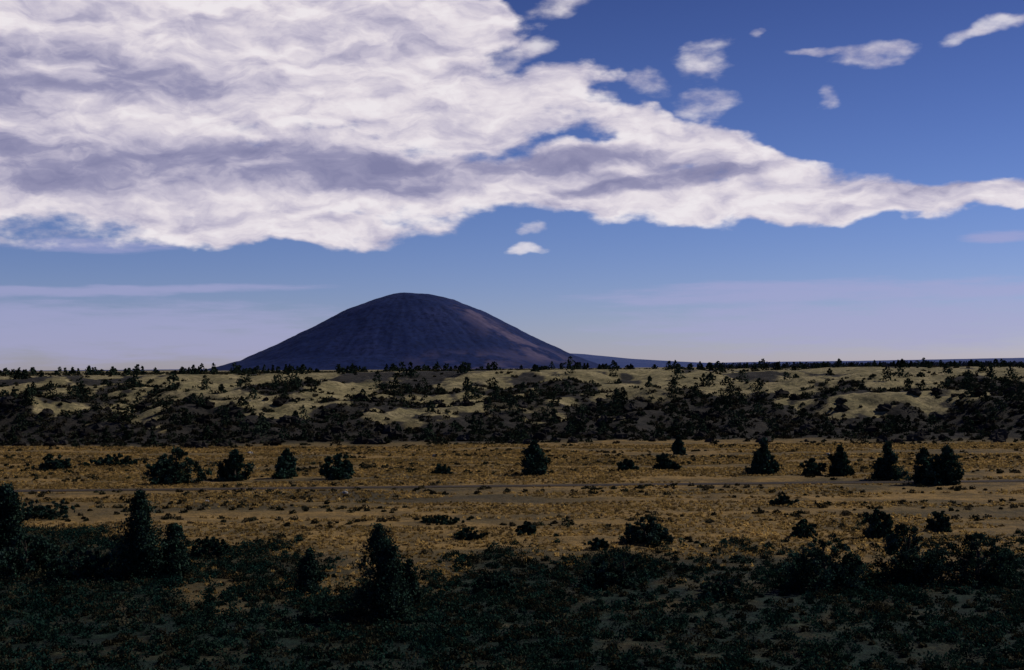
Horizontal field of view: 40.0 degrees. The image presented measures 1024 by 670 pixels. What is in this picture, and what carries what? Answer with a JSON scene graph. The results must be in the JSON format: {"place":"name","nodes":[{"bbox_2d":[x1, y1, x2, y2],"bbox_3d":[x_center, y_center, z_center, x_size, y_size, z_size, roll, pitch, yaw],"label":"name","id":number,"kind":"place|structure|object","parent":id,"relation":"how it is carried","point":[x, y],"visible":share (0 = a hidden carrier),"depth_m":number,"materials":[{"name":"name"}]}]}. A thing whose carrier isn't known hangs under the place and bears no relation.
{"place":"outdoors","nodes":[
{"label":"outdoors","id":0,"kind":"place"},
{"bbox_2d":[203,292,621,370],"bbox_3d":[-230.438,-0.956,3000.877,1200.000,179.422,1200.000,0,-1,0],"label":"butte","id":1,"kind":"object","parent":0,"point":[421,329],"visible":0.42,"depth_m":2768.18,"materials":[{"name":"brown stone"}]},
{"bbox_2d":[0,366,1023,669],"bbox_3d":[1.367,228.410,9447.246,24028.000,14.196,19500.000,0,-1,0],"label":"ground","id":2,"kind":"structure","parent":0,"point":[868,400],"depth_m":160.00,"materials":[{"name":"soil"}]},
{"bbox_2d":[0,482,31,566],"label":"juniper tree","id":3,"kind":"object","parent":2,"relation":"on","point":[11,519],"visible":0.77,"depth_m":102.87,"materials":[{"name":"green plant"}]},
{"bbox_2d":[0,532,72,580],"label":"shrub","id":4,"kind":"object","parent":2,"relation":"on","point":[44,550],"visible":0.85,"depth_m":95.40,"materials":[{"name":"green plant"}]},
{"bbox_2d":[21,499,74,519],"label":"shrub","id":5,"kind":"object","parent":2,"relation":"on","point":[45,511],"visible":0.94,"depth_m":132.94,"materials":[{"name":"green plant"}]},
{"bbox_2d":[26,453,76,470],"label":"shrub","id":6,"kind":"object","parent":2,"relation":"on","point":[55,463],"visible":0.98,"depth_m":198.93,"materials":[{"name":"green plant"}]},
{"bbox_2d":[45,545,114,583],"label":"shrub","id":7,"kind":"object","parent":2,"relation":"on","point":[60,564],"visible":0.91,"depth_m":92.80,"materials":[{"name":"green plant"}]},
{"bbox_2d":[84,453,146,465],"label":"shrub","id":8,"kind":"object","parent":2,"relation":"on","point":[108,459],"visible":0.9,"depth_m":205.30,"materials":[{"name":"green plant"}]},
{"bbox_2d":[87,489,181,580],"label":"juniper tree","id":9,"kind":"object","parent":2,"relation":"on","point":[139,551],"visible":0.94,"depth_m":93.69,"materials":[{"name":"green plant"}]},
{"bbox_2d":[154,523,198,577],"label":"juniper tree","id":10,"kind":"object","parent":2,"relation":"on","point":[176,546],"visible":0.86,"depth_m":94.70,"materials":[{"name":"green plant"}]},
{"bbox_2d":[143,446,212,484],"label":"juniper tree","id":11,"kind":"object","parent":2,"relation":"on","point":[163,469],"visible":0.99,"depth_m":174.06,"materials":[{"name":"green plant"}]},
{"bbox_2d":[185,536,234,557],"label":"shrub","id":12,"kind":"object","parent":2,"relation":"on","point":[212,545],"visible":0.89,"depth_m":104.36,"materials":[{"name":"green plant"}]},
{"bbox_2d":[215,449,254,481],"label":"juniper tree","id":13,"kind":"object","parent":2,"relation":"on","point":[230,469],"visible":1,"depth_m":180.80,"materials":[{"name":"green plant"}]},
{"bbox_2d":[270,447,300,478],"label":"juniper tree","id":14,"kind":"object","parent":2,"relation":"on","point":[285,466],"visible":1,"depth_m":182.33,"materials":[{"name":"green plant"}]},
{"bbox_2d":[294,547,326,593],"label":"juniper tree","id":15,"kind":"object","parent":2,"relation":"on","point":[310,574],"visible":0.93,"depth_m":88.90,"materials":[{"name":"green plant"}]},
{"bbox_2d":[319,453,354,479],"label":"juniper tree","id":16,"kind":"object","parent":2,"relation":"on","point":[340,469],"visible":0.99,"depth_m":179.31,"materials":[{"name":"green plant"}]},
{"bbox_2d":[332,523,421,624],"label":"juniper tree","id":17,"kind":"object","parent":2,"relation":"on","point":[384,591],"visible":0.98,"depth_m":78.28,"materials":[{"name":"green plant"}]},
{"bbox_2d":[398,558,426,605],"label":"juniper tree","id":18,"kind":"object","parent":2,"relation":"on","point":[412,580],"visible":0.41,"depth_m":83.61,"materials":[{"name":"green plant"}]},
{"bbox_2d":[419,515,464,524],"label":"shrub","id":19,"kind":"object","parent":2,"relation":"on","point":[443,521],"visible":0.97,"depth_m":126.02,"materials":[{"name":"green plant"}]},
{"bbox_2d":[431,464,452,474],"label":"shrub","id":20,"kind":"object","parent":2,"relation":"on","point":[443,469],"visible":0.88,"depth_m":182.73,"materials":[{"name":"green plant"}]},
{"bbox_2d":[453,526,488,539],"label":"shrub","id":21,"kind":"object","parent":2,"relation":"on","point":[467,534],"visible":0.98,"depth_m":114.42,"materials":[{"name":"green plant"}]},
{"bbox_2d":[464,571,514,592],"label":"shrub","id":22,"kind":"object","parent":2,"relation":"on","point":[491,581],"visible":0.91,"depth_m":88.43,"materials":[{"name":"green plant"}]},
{"bbox_2d":[0,386,1021,501],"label":"lava boulders","id":23,"kind":"object","parent":2,"relation":"on","point":[999,435],"visible":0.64,"depth_m":278.83,"materials":[{"name":"black stone"}]},
{"bbox_2d":[0,364,1022,411],"bbox_3d":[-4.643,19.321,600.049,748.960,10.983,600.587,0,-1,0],"label":"plateau scrub","id":24,"kind":"object","parent":2,"relation":"on","point":[259,373],"visible":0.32,"depth_m":415.61,"materials":[{"name":"green plant"}]},
{"bbox_2d":[0,521,1023,669],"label":"sagebrush scrub","id":25,"kind":"object","parent":2,"relation":"on","point":[419,635],"visible":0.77,"depth_m":77.47,"materials":[{"name":"green plant"}]},
{"bbox_2d":[0,441,1023,595],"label":"dry grass","id":26,"kind":"structure","parent":2,"relation":"on","point":[665,506],"depth_m":158.87,"materials":[{"name":"yellow plant"}]},
{"bbox_2d":[0,371,1023,447],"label":"bluff scrub","id":27,"kind":"object","parent":2,"relation":"on","point":[291,426],"visible":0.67,"depth_m":290.21,"materials":[{"name":"green plant"}]},
{"bbox_2d":[0,366,1023,446],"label":"bluff junipers","id":28,"kind":"object","parent":2,"relation":"on","point":[966,384],"visible":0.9,"depth_m":287.21,"materials":[{"name":"green plant"}]},
{"bbox_2d":[0,438,1023,552],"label":"bitterbrush scrub","id":29,"kind":"object","parent":2,"relation":"on","point":[507,490],"visible":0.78,"depth_m":159.64,"materials":[{"name":"brown plant"}]},
{"bbox_2d":[0,356,1023,399],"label":"plateau junipers","id":30,"kind":"object","parent":2,"relation":"on","point":[18,373],"visible":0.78,"depth_m":439.96,"materials":[{"name":"green plant"}]},
{"bbox_2d":[515,520,536,535],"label":"shrub","id":31,"kind":"object","parent":2,"relation":"on","point":[528,529],"visible":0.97,"depth_m":117.36,"materials":[{"name":"green plant"}]},
{"bbox_2d":[520,440,551,474],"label":"juniper tree","id":32,"kind":"object","parent":2,"relation":"on","point":[536,461],"visible":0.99,"depth_m":180.21,"materials":[{"name":"green plant"}]},
{"bbox_2d":[583,537,608,550],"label":"shrub","id":33,"kind":"object","parent":2,"relation":"on","point":[597,544],"visible":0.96,"depth_m":106.85,"materials":[{"name":"green plant"}]},
{"bbox_2d":[584,552,657,589],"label":"shrub","id":34,"kind":"object","parent":2,"relation":"on","point":[617,576],"visible":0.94,"depth_m":89.81,"materials":[{"name":"green plant"}]},
{"bbox_2d":[616,458,639,470],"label":"shrub","id":35,"kind":"object","parent":2,"relation":"on","point":[626,464],"visible":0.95,"depth_m":186.97,"materials":[{"name":"green plant"}]},
{"bbox_2d":[618,516,685,546],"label":"shrub","id":36,"kind":"object","parent":2,"relation":"on","point":[652,532],"visible":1,"depth_m":110.53,"materials":[{"name":"green plant"}]},
{"bbox_2d":[652,452,681,469],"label":"shrub","id":37,"kind":"object","parent":2,"relation":"on","point":[663,460],"visible":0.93,"depth_m":189.38,"materials":[{"name":"green plant"}]},
{"bbox_2d":[670,435,686,454],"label":"juniper tree","id":38,"kind":"object","parent":2,"relation":"on","point":[678,448],"visible":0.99,"depth_m":223.56,"materials":[{"name":"green plant"}]},
{"bbox_2d":[695,574,755,602],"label":"shrub","id":39,"kind":"object","parent":2,"relation":"on","point":[724,588],"visible":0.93,"depth_m":84.54,"materials":[{"name":"green plant"}]},
{"bbox_2d":[743,436,780,474],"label":"juniper tree","id":40,"kind":"object","parent":2,"relation":"on","point":[761,463],"visible":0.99,"depth_m":180.45,"materials":[{"name":"green plant"}]},
{"bbox_2d":[769,494,799,505],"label":"shrub","id":41,"kind":"object","parent":2,"relation":"on","point":[782,500],"visible":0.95,"depth_m":141.29,"materials":[{"name":"green plant"}]},
{"bbox_2d":[789,518,817,537],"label":"shrub","id":42,"kind":"object","parent":2,"relation":"on","point":[802,528],"visible":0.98,"depth_m":116.80,"materials":[{"name":"green plant"}]},
{"bbox_2d":[799,457,826,475],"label":"shrub","id":43,"kind":"object","parent":2,"relation":"on","point":[812,466],"visible":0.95,"depth_m":177.91,"materials":[{"name":"green plant"}]},
{"bbox_2d":[776,532,883,592],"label":"juniper tree","id":44,"kind":"object","parent":2,"relation":"on","point":[849,565],"visible":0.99,"depth_m":86.92,"materials":[{"name":"green plant"}]},
{"bbox_2d":[826,443,855,476],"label":"juniper tree","id":45,"kind":"object","parent":2,"relation":"on","point":[840,461],"visible":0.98,"depth_m":177.40,"materials":[{"name":"green plant"}]},
{"bbox_2d":[712,360,1023,367],"bbox_3d":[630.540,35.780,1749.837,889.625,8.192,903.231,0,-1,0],"label":"distant forest","id":46,"kind":"object","parent":2,"relation":"on","point":[771,365],"visible":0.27,"depth_m":1406.12,"materials":[{"name":"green plant"}]},
{"bbox_2d":[861,507,894,539],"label":"juniper tree","id":47,"kind":"object","parent":2,"relation":"on","point":[876,528],"visible":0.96,"depth_m":115.00,"materials":[{"name":"green plant"}]},
{"bbox_2d":[870,440,909,480],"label":"juniper tree","id":48,"kind":"object","parent":2,"relation":"on","point":[884,470],"visible":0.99,"depth_m":171.59,"materials":[{"name":"green plant"}]},
{"bbox_2d":[846,522,964,586],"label":"shrub","id":49,"kind":"object","parent":2,"relation":"on","point":[915,564],"visible":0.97,"depth_m":88.94,"materials":[{"name":"green plant"}]},
{"bbox_2d":[904,447,941,485],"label":"juniper tree","id":50,"kind":"object","parent":2,"relation":"on","point":[923,473],"visible":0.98,"depth_m":165.48,"materials":[{"name":"green plant"}]},
{"bbox_2d":[924,510,951,531],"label":"shrub","id":51,"kind":"object","parent":2,"relation":"on","point":[941,523],"visible":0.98,"depth_m":119.36,"materials":[{"name":"green plant"}]},
{"bbox_2d":[926,444,965,484],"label":"juniper tree","id":52,"kind":"object","parent":2,"relation":"on","point":[947,466],"visible":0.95,"depth_m":165.10,"materials":[{"name":"green plant"}]},
{"bbox_2d":[925,532,1023,588],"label":"shrub","id":53,"kind":"object","parent":2,"relation":"on","point":[992,569],"visible":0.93,"depth_m":88.57,"materials":[{"name":"green plant"}]},
{"bbox_2d":[0,0,1023,370],"label":"sky","id":54,"kind":"structure","parent":0,"point":[185,183],"materials":[{"name":"blue"}]},
{"bbox_2d":[14,480,1023,491],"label":"road","id":55,"kind":"structure","parent":0,"point":[807,482],"depth_m":166.72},
{"bbox_2d":[38,353,1023,370],"bbox_3d":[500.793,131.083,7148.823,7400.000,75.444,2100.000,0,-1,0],"label":"distant ridge","id":56,"kind":"structure","parent":0,"point":[621,362],"depth_m":6738.87,"materials":[{"name":"stone"}]}
]}

